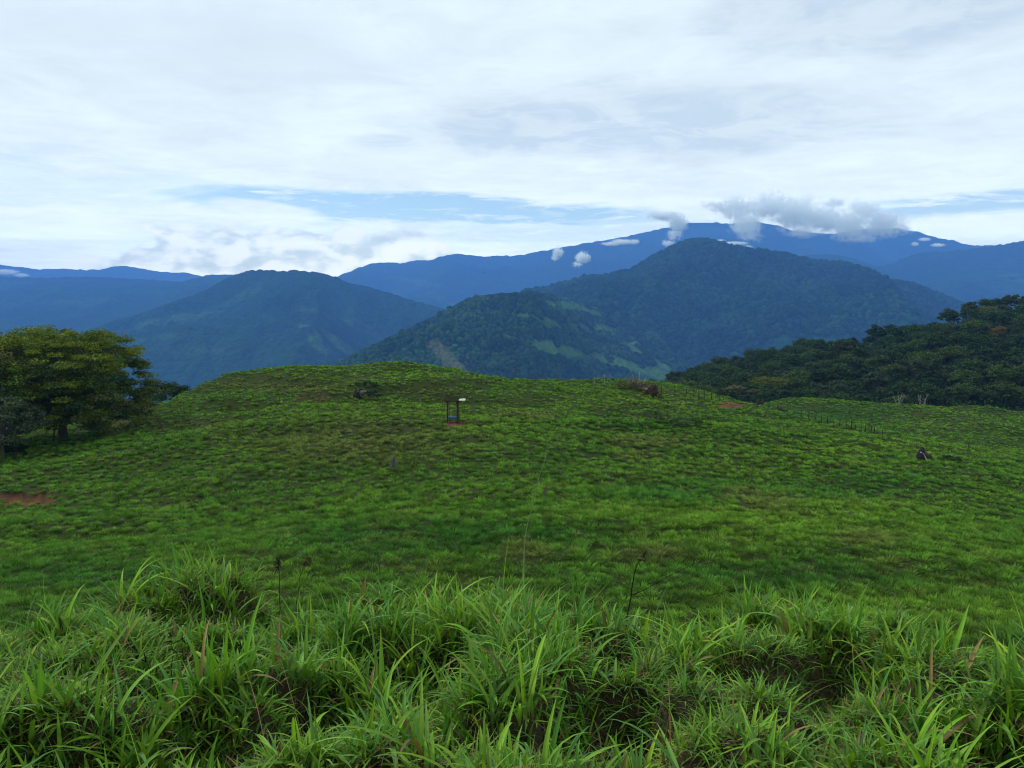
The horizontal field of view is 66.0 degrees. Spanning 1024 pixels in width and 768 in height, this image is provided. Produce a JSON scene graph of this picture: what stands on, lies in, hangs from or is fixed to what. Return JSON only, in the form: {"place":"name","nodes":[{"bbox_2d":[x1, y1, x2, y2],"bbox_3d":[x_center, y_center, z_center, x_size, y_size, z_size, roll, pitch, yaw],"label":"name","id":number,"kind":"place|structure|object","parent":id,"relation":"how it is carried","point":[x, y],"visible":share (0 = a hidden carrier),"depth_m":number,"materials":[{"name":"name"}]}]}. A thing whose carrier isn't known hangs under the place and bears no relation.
{"place":"outdoors","nodes":[
{"label":"outdoors","id":0,"kind":"place"},
{"bbox_2d":[0,274,236,337],"bbox_3d":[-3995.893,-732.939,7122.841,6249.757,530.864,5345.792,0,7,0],"label":"plateau hill","id":1,"kind":"structure","parent":0,"point":[80,304],"depth_m":6526.81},
{"bbox_2d":[0,260,426,281],"bbox_3d":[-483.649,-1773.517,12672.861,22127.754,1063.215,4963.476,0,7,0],"label":"mountains","id":2,"kind":"structure","parent":0,"point":[111,272],"depth_m":13037.13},
{"bbox_2d":[1,269,444,397],"bbox_3d":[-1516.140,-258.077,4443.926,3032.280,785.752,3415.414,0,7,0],"label":"green hill","id":3,"kind":"structure","parent":0,"point":[245,321],"depth_m":4111.09,"materials":[{"name":"plant"}]},
{"bbox_2d":[326,290,690,380],"bbox_3d":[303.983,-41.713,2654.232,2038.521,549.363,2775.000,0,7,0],"label":"wooded hill","id":4,"kind":"structure","parent":0,"point":[659,371],"depth_m":2228.38,"materials":[{"name":"green plant"}]},
{"bbox_2d":[319,290,692,379],"bbox_3d":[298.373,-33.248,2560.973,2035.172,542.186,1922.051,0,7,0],"label":"forest canopy","id":5,"kind":"object","parent":4,"relation":"on","point":[546,365],"visible":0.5,"depth_m":2088.69,"materials":[{"name":"blue plant"}]},
{"bbox_2d":[0,360,1023,767],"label":"pasture ground","id":6,"kind":"structure","parent":0,"point":[22,496],"depth_m":44.98,"materials":[{"name":"green plant"}]},
{"bbox_2d":[0,442,29,454],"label":"shrub","id":7,"kind":"object","parent":6,"relation":"on","point":[18,448],"visible":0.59,"depth_m":68.75,"materials":[{"name":"green plant"}]},
{"bbox_2d":[0,394,45,460],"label":"broadleaf tree","id":8,"kind":"object","parent":6,"relation":"on","point":[20,422],"visible":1,"depth_m":66.56,"materials":[{"name":"green plant"}]},
{"bbox_2d":[0,324,163,440],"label":"spreading tree","id":9,"kind":"object","parent":6,"relation":"on","point":[70,369],"visible":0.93,"depth_m":72.96,"materials":[{"name":"green plant"}]},
{"bbox_2d":[129,378,193,401],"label":"broadleaf tree","id":10,"kind":"object","parent":6,"relation":"on","point":[170,389],"visible":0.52,"depth_m":112.56,"materials":[{"name":"green plant"}]},
{"bbox_2d":[274,556,282,635],"bbox_3d":[-1.450,1.364,4.888,0.054,0.605,0.124,0,7,0],"label":"weed","id":11,"kind":"object","parent":6,"relation":"on","point":[278,563],"visible":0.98,"depth_m":4.88,"materials":[{"name":"brown plant"}]},
{"bbox_2d":[296,555,312,617],"bbox_3d":[-1.284,1.338,4.835,0.102,0.532,0.210,0,7,0],"label":"weed","id":12,"kind":"object","parent":6,"relation":"on","point":[306,562],"visible":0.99,"depth_m":4.88,"materials":[{"name":"plant"}]},
{"bbox_2d":[353,380,378,386],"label":"shrub","id":13,"kind":"object","parent":6,"relation":"on","point":[371,384],"visible":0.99,"depth_m":88.23,"materials":[{"name":"green plant"}]},
{"bbox_2d":[361,389,383,400],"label":"shrub","id":14,"kind":"object","parent":6,"relation":"on","point":[373,391],"visible":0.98,"depth_m":83.74,"materials":[{"name":"green plant"}]},
{"bbox_2d":[443,396,465,423],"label":"salt lick shelter","id":15,"kind":"object","parent":6,"relation":"on","point":[456,399],"visible":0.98,"depth_m":68.57,"materials":[{"name":"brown wood"}]},
{"bbox_2d":[0,539,1023,767],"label":"bank grass","id":16,"kind":"structure","parent":6,"relation":"on","point":[403,710],"depth_m":3.18,"materials":[{"name":"green plant"}]},
{"bbox_2d":[3,540,1023,767],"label":"grass stalks","id":17,"kind":"object","parent":16,"relation":"on","point":[669,718],"depth_m":3.25,"materials":[{"name":"brown plant"}]},
{"bbox_2d":[522,456,545,593],"bbox_3d":[0.088,0.981,4.686,0.103,1.097,0.262,5,9,34],"label":"weed","id":18,"kind":"object","parent":6,"relation":"on","point":[527,526],"visible":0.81,"depth_m":4.72,"materials":[{"name":"plant"}]},
{"bbox_2d":[615,373,660,395],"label":"fallen tree","id":19,"kind":"object","parent":6,"relation":"on","point":[652,391],"visible":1,"depth_m":102.53,"materials":[{"name":"brown wood"}]},
{"bbox_2d":[642,410,670,418],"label":"shrub","id":20,"kind":"object","parent":6,"relation":"on","point":[647,414],"visible":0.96,"depth_m":85.05,"materials":[{"name":"green plant"}]},
{"bbox_2d":[625,551,702,629],"bbox_3d":[0.882,1.281,4.689,0.491,0.591,0.088,-1,7,-7],"label":"weed","id":21,"kind":"object","parent":6,"relation":"on","point":[639,560],"visible":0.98,"depth_m":4.69,"materials":[{"name":"plant"}]},
{"bbox_2d":[625,377,720,400],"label":"fence","id":22,"kind":"object","parent":6,"relation":"on","point":[680,392],"visible":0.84,"depth_m":104.84,"materials":[{"name":"brown wood"}]},
{"bbox_2d":[675,417,703,425],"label":"shrub","id":23,"kind":"object","parent":6,"relation":"on","point":[693,420],"visible":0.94,"depth_m":74.68,"materials":[{"name":"green plant"}]},
{"bbox_2d":[757,399,882,435],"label":"fence","id":24,"kind":"object","parent":6,"relation":"on","point":[827,419],"visible":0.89,"depth_m":96.57,"materials":[{"name":"brown wood"}]},
{"bbox_2d":[915,447,934,461],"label":"tree stump","id":25,"kind":"object","parent":6,"relation":"on","point":[922,454],"visible":0.8,"depth_m":68.94,"materials":[{"name":"grey plant"}]},
{"bbox_2d":[942,455,962,461],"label":"shrub","id":26,"kind":"object","parent":6,"relation":"on","point":[948,457],"visible":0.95,"depth_m":71.75,"materials":[{"name":"green plant"}]},
{"bbox_2d":[0,0,1023,276],"label":"sky","id":27,"kind":"structure","parent":0,"point":[333,138],"materials":[{"name":"white"}]},
{"bbox_2d":[338,222,994,308],"bbox_3d":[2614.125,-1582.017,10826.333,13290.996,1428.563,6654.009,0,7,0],"label":"long blue ridge","id":28,"kind":"structure","parent":0,"point":[443,282],"depth_m":10380.27,"materials":[{"name":"blue"}]},
{"bbox_2d":[561,245,961,373],"bbox_3d":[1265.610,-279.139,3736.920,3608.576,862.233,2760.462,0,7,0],"label":"central peak","id":29,"kind":"structure","parent":0,"point":[781,341],"depth_m":2918.28,"materials":[{"name":"plant"}]},
{"bbox_2d":[521,237,967,364],"bbox_3d":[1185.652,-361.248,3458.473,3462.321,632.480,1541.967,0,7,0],"label":"forest canopy","id":30,"kind":"object","parent":29,"relation":"on","point":[835,306],"visible":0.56,"depth_m":3193.71,"materials":[{"name":"blue plant"}]},
{"bbox_2d":[745,322,1023,409],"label":"forest hillside","id":31,"kind":"structure","parent":0,"point":[988,403],"depth_m":244.98,"materials":[{"name":"green plant"}]},
{"bbox_2d":[665,370,682,380],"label":"forest tree","id":32,"kind":"object","parent":31,"relation":"on","point":[671,374],"visible":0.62,"depth_m":368.49,"materials":[{"name":"green plant"}]},
{"bbox_2d":[680,369,708,381],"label":"forest tree","id":33,"kind":"object","parent":31,"relation":"on","point":[691,375],"visible":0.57,"depth_m":308.06,"materials":[{"name":"green plant"}]},
{"bbox_2d":[677,380,713,391],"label":"forest tree","id":34,"kind":"object","parent":31,"relation":"on","point":[693,384],"visible":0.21,"depth_m":225.32,"materials":[{"name":"green plant"}]},
{"bbox_2d":[703,364,721,372],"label":"forest tree","id":35,"kind":"object","parent":31,"relation":"on","point":[711,368],"visible":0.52,"depth_m":363.99,"materials":[{"name":"green plant"}]},
{"bbox_2d":[709,356,731,364],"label":"forest tree","id":36,"kind":"object","parent":31,"relation":"on","point":[717,360],"visible":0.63,"depth_m":386.21,"materials":[{"name":"green plant"}]},
{"bbox_2d":[708,386,739,399],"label":"forest tree","id":37,"kind":"object","parent":31,"relation":"on","point":[732,394],"visible":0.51,"depth_m":231.92,"materials":[{"name":"green plant"}]},
{"bbox_2d":[717,362,741,376],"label":"forest tree","id":38,"kind":"object","parent":31,"relation":"on","point":[726,369],"visible":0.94,"depth_m":312.00,"materials":[{"name":"green plant"}]},
{"bbox_2d":[732,359,750,372],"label":"forest tree","id":39,"kind":"object","parent":31,"relation":"on","point":[739,364],"visible":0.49,"depth_m":321.65,"materials":[{"name":"green plant"}]},
{"bbox_2d":[736,381,759,394],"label":"forest tree","id":40,"kind":"object","parent":31,"relation":"on","point":[750,385],"visible":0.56,"depth_m":263.14,"materials":[{"name":"green plant"}]},
{"bbox_2d":[743,348,762,357],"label":"forest tree","id":41,"kind":"object","parent":31,"relation":"on","point":[749,352],"visible":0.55,"depth_m":374.46,"materials":[{"name":"green plant"}]},
{"bbox_2d":[750,391,775,404],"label":"forest tree","id":42,"kind":"object","parent":31,"relation":"on","point":[765,397],"visible":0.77,"depth_m":224.57,"materials":[{"name":"green plant"}]},
{"bbox_2d":[754,368,775,378],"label":"forest tree","id":43,"kind":"object","parent":31,"relation":"on","point":[763,372],"visible":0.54,"depth_m":268.77,"materials":[{"name":"green plant"}]},
{"bbox_2d":[758,381,777,396],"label":"forest tree","id":44,"kind":"object","parent":31,"relation":"on","point":[762,385],"visible":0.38,"depth_m":246.76,"materials":[{"name":"green plant"}]},
{"bbox_2d":[748,376,788,390],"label":"tree","id":45,"kind":"object","parent":31,"relation":"on","point":[762,379],"visible":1,"depth_m":200.26,"materials":[{"name":"green plant"}]},
{"bbox_2d":[757,347,780,358],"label":"forest tree","id":46,"kind":"object","parent":31,"relation":"on","point":[771,351],"visible":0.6,"depth_m":355.88,"materials":[{"name":"green plant"}]},
{"bbox_2d":[771,389,793,400],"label":"forest tree","id":47,"kind":"object","parent":31,"relation":"on","point":[784,393],"visible":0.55,"depth_m":227.31,"materials":[{"name":"green plant"}]},
{"bbox_2d":[771,376,808,395],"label":"forest tree","id":48,"kind":"object","parent":31,"relation":"on","point":[791,384],"visible":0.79,"depth_m":238.90,"materials":[{"name":"green plant"}]},
{"bbox_2d":[779,344,804,353],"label":"forest tree","id":49,"kind":"object","parent":31,"relation":"on","point":[787,349],"visible":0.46,"depth_m":364.72,"materials":[{"name":"green plant"}]},
{"bbox_2d":[780,369,812,389],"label":"forest tree","id":50,"kind":"object","parent":31,"relation":"on","point":[802,374],"visible":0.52,"depth_m":253.34,"materials":[{"name":"green plant"}]},
{"bbox_2d":[791,337,815,345],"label":"forest tree","id":51,"kind":"object","parent":31,"relation":"on","point":[798,342],"visible":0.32,"depth_m":386.39,"materials":[{"name":"green plant"}]},
{"bbox_2d":[791,386,824,397],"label":"forest tree","id":52,"kind":"object","parent":31,"relation":"on","point":[805,392],"visible":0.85,"depth_m":231.01,"materials":[{"name":"green plant"}]},
{"bbox_2d":[799,356,818,366],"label":"forest tree","id":53,"kind":"object","parent":31,"relation":"on","point":[810,359],"visible":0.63,"depth_m":316.03,"materials":[{"name":"green plant"}]},
{"bbox_2d":[799,362,824,387],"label":"forest tree","id":54,"kind":"object","parent":31,"relation":"on","point":[813,366],"visible":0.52,"depth_m":272.53,"materials":[{"name":"green plant"}]},
{"bbox_2d":[807,347,827,358],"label":"forest tree","id":55,"kind":"object","parent":31,"relation":"on","point":[820,352],"visible":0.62,"depth_m":337.68,"materials":[{"name":"green plant"}]},
{"bbox_2d":[806,369,829,385],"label":"forest tree","id":56,"kind":"object","parent":31,"relation":"on","point":[816,375],"visible":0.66,"depth_m":263.82,"materials":[{"name":"green plant"}]},
{"bbox_2d":[809,338,829,348],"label":"forest tree","id":57,"kind":"object","parent":31,"relation":"on","point":[819,344],"visible":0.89,"depth_m":364.50,"materials":[{"name":"green plant"}]},
{"bbox_2d":[822,358,849,369],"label":"forest tree","id":58,"kind":"object","parent":31,"relation":"on","point":[829,364],"visible":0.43,"depth_m":281.18,"materials":[{"name":"green plant"}]},
{"bbox_2d":[814,391,859,400],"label":"forest tree","id":59,"kind":"object","parent":31,"relation":"on","point":[840,395],"visible":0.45,"depth_m":220.37,"materials":[{"name":"green plant"}]},
{"bbox_2d":[826,380,848,389],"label":"forest tree","id":60,"kind":"object","parent":31,"relation":"on","point":[833,383],"visible":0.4,"depth_m":247.94,"materials":[{"name":"green plant"}]},
{"bbox_2d":[824,364,853,380],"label":"forest tree","id":61,"kind":"object","parent":31,"relation":"on","point":[835,372],"visible":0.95,"depth_m":262.96,"materials":[{"name":"green plant"}]},
{"bbox_2d":[825,383,852,396],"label":"forest tree","id":62,"kind":"object","parent":31,"relation":"on","point":[843,387],"visible":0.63,"depth_m":228.99,"materials":[{"name":"green plant"}]},
{"bbox_2d":[828,339,854,354],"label":"forest tree","id":63,"kind":"object","parent":31,"relation":"on","point":[838,346],"visible":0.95,"depth_m":321.94,"materials":[{"name":"green plant"}]},
{"bbox_2d":[830,362,856,379],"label":"forest tree","id":64,"kind":"object","parent":31,"relation":"on","point":[842,365],"visible":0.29,"depth_m":272.85,"materials":[{"name":"green plant"}]},
{"bbox_2d":[840,356,858,368],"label":"forest tree","id":65,"kind":"object","parent":31,"relation":"on","point":[851,363],"visible":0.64,"depth_m":289.62,"materials":[{"name":"green plant"}]},
{"bbox_2d":[839,353,863,365],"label":"forest tree","id":66,"kind":"object","parent":31,"relation":"on","point":[859,360],"visible":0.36,"depth_m":297.89,"materials":[{"name":"green plant"}]},
{"bbox_2d":[847,346,869,370],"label":"forest tree","id":67,"kind":"object","parent":31,"relation":"on","point":[857,350],"visible":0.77,"depth_m":303.08,"materials":[{"name":"green plant"}]},
{"bbox_2d":[850,393,880,403],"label":"forest tree","id":68,"kind":"object","parent":31,"relation":"on","point":[869,397],"visible":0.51,"depth_m":219.56,"materials":[{"name":"green plant"}]},
{"bbox_2d":[709,304,1023,410],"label":"undergrowth","id":69,"kind":"object","parent":31,"relation":"on","point":[947,402],"visible":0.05,"depth_m":245.66,"materials":[{"name":"green plant"}]},
{"bbox_2d":[861,354,890,372],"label":"forest tree","id":70,"kind":"object","parent":31,"relation":"on","point":[872,362],"visible":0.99,"depth_m":284.74,"materials":[{"name":"green plant"}]},
{"bbox_2d":[864,324,887,339],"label":"forest tree","id":71,"kind":"object","parent":31,"relation":"on","point":[872,331],"visible":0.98,"depth_m":366.53,"materials":[{"name":"green plant"}]},
{"bbox_2d":[860,371,892,396],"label":"forest tree","id":72,"kind":"object","parent":31,"relation":"on","point":[870,378],"visible":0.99,"depth_m":246.29,"materials":[{"name":"green plant"}]},
{"bbox_2d":[874,363,907,377],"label":"forest tree","id":73,"kind":"object","parent":31,"relation":"on","point":[890,369],"visible":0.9,"depth_m":255.79,"materials":[{"name":"green plant"}]},
{"bbox_2d":[883,395,908,404],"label":"forest tree","id":74,"kind":"object","parent":31,"relation":"on","point":[905,399],"visible":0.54,"depth_m":219.90,"materials":[{"name":"green plant"}]},
{"bbox_2d":[887,327,906,336],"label":"forest tree","id":75,"kind":"object","parent":31,"relation":"on","point":[895,331],"visible":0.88,"depth_m":357.31,"materials":[{"name":"green plant"}]},
{"bbox_2d":[890,336,907,344],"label":"forest tree","id":76,"kind":"object","parent":31,"relation":"on","point":[898,339],"visible":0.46,"depth_m":325.03,"materials":[{"name":"green plant"}]},
{"bbox_2d":[890,380,919,394],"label":"forest tree","id":77,"kind":"object","parent":31,"relation":"on","point":[902,386],"visible":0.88,"depth_m":238.72,"materials":[{"name":"green plant"}]},
{"bbox_2d":[902,323,931,335],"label":"forest tree","id":78,"kind":"object","parent":31,"relation":"on","point":[908,329],"visible":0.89,"depth_m":350.88,"materials":[{"name":"green plant"}]},
{"bbox_2d":[904,338,929,351],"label":"forest tree","id":79,"kind":"object","parent":31,"relation":"on","point":[921,343],"visible":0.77,"depth_m":303.29,"materials":[{"name":"green plant"}]},
{"bbox_2d":[906,359,929,375],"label":"forest tree","id":80,"kind":"object","parent":31,"relation":"on","point":[918,366],"visible":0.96,"depth_m":257.83,"materials":[{"name":"green plant"}]},
{"bbox_2d":[908,351,944,370],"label":"forest tree","id":81,"kind":"object","parent":31,"relation":"on","point":[935,361],"visible":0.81,"depth_m":266.57,"materials":[{"name":"green plant"}]},
{"bbox_2d":[907,383,946,404],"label":"forest tree","id":82,"kind":"object","parent":31,"relation":"on","point":[923,389],"visible":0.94,"depth_m":219.52,"materials":[{"name":"green plant"}]},
{"bbox_2d":[931,322,955,330],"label":"forest tree","id":83,"kind":"object","parent":31,"relation":"on","point":[941,325],"visible":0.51,"depth_m":350.15,"materials":[{"name":"green plant"}]},
{"bbox_2d":[936,308,960,322],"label":"forest tree","id":84,"kind":"object","parent":31,"relation":"on","point":[950,314],"visible":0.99,"depth_m":373.57,"materials":[{"name":"green plant"}]},
{"bbox_2d":[934,365,962,391],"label":"forest tree","id":85,"kind":"object","parent":31,"relation":"on","point":[940,373],"visible":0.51,"depth_m":246.76,"materials":[{"name":"green plant"}]},
{"bbox_2d":[941,325,962,335],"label":"forest tree","id":86,"kind":"object","parent":31,"relation":"on","point":[947,330],"visible":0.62,"depth_m":328.11,"materials":[{"name":"green plant"}]},
{"bbox_2d":[937,344,975,361],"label":"forest tree","id":87,"kind":"object","parent":31,"relation":"on","point":[949,351],"visible":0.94,"depth_m":275.75,"materials":[{"name":"green plant"}]},
{"bbox_2d":[946,369,985,399],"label":"forest tree","id":88,"kind":"object","parent":31,"relation":"on","point":[958,375],"visible":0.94,"depth_m":235.15,"materials":[{"name":"green plant"}]},
{"bbox_2d":[950,381,983,405],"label":"forest tree","id":89,"kind":"object","parent":31,"relation":"on","point":[959,388],"visible":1,"depth_m":223.34,"materials":[{"name":"green plant"}]},
{"bbox_2d":[958,308,979,318],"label":"forest tree","id":90,"kind":"object","parent":31,"relation":"on","point":[966,312],"visible":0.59,"depth_m":365.48,"materials":[{"name":"green plant"}]},
{"bbox_2d":[960,301,980,311],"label":"forest tree","id":91,"kind":"object","parent":31,"relation":"on","point":[971,305],"visible":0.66,"depth_m":371.78,"materials":[{"name":"green plant"}]},
{"bbox_2d":[957,358,994,370],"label":"forest tree","id":92,"kind":"object","parent":31,"relation":"on","point":[970,365],"visible":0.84,"depth_m":251.11,"materials":[{"name":"green plant"}]},
{"bbox_2d":[961,319,991,332],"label":"forest tree","id":93,"kind":"object","parent":31,"relation":"on","point":[969,326],"visible":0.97,"depth_m":318.90,"materials":[{"name":"green plant"}]},
{"bbox_2d":[972,368,991,389],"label":"forest tree","id":94,"kind":"object","parent":31,"relation":"on","point":[984,372],"visible":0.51,"depth_m":242.59,"materials":[{"name":"green plant"}]},
{"bbox_2d":[975,305,995,313],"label":"forest tree","id":95,"kind":"object","parent":31,"relation":"on","point":[983,309],"visible":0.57,"depth_m":361.43,"materials":[{"name":"green plant"}]},
{"bbox_2d":[977,298,1008,306],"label":"forest tree","id":96,"kind":"object","parent":31,"relation":"on","point":[989,302],"visible":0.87,"depth_m":369.01,"materials":[{"name":"green plant"}]},
{"bbox_2d":[980,309,1012,323],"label":"forest tree","id":97,"kind":"object","parent":31,"relation":"on","point":[990,314],"visible":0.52,"depth_m":334.81,"materials":[{"name":"green plant"}]},
{"bbox_2d":[989,326,1007,335],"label":"forest tree","id":98,"kind":"object","parent":31,"relation":"on","point":[996,330],"visible":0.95,"depth_m":314.29,"materials":[{"name":"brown plant"}]},
{"bbox_2d":[979,380,1023,409],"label":"forest tree","id":99,"kind":"object","parent":31,"relation":"on","point":[1011,390],"visible":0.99,"depth_m":219.01,"materials":[{"name":"green plant"}]},
{"bbox_2d":[989,304,1013,326],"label":"forest tree","id":100,"kind":"object","parent":31,"relation":"on","point":[1005,307],"visible":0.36,"depth_m":346.36,"materials":[{"name":"green plant"}]},
{"bbox_2d":[984,363,1020,398],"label":"forest tree","id":101,"kind":"object","parent":31,"relation":"on","point":[1005,373],"visible":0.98,"depth_m":233.30,"materials":[{"name":"green plant"}]},
{"bbox_2d":[993,311,1016,326],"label":"forest tree","id":102,"kind":"object","parent":31,"relation":"on","point":[1005,317],"visible":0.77,"depth_m":325.99,"materials":[{"name":"green plant"}]},
{"bbox_2d":[999,294,1022,307],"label":"forest tree","id":103,"kind":"object","parent":31,"relation":"on","point":[1007,299],"visible":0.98,"depth_m":364.28,"materials":[{"name":"green plant"}]},
{"bbox_2d":[1010,363,1023,378],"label":"forest tree","id":104,"kind":"object","parent":31,"relation":"on","point":[1020,368],"visible":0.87,"depth_m":234.00,"materials":[{"name":"green plant"}]},
{"bbox_2d":[804,241,1023,309],"bbox_3d":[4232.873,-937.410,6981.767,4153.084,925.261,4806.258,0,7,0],"label":"blue ridge","id":105,"kind":"structure","parent":0,"point":[980,273],"depth_m":7077.30,"materials":[{"name":"blue"}]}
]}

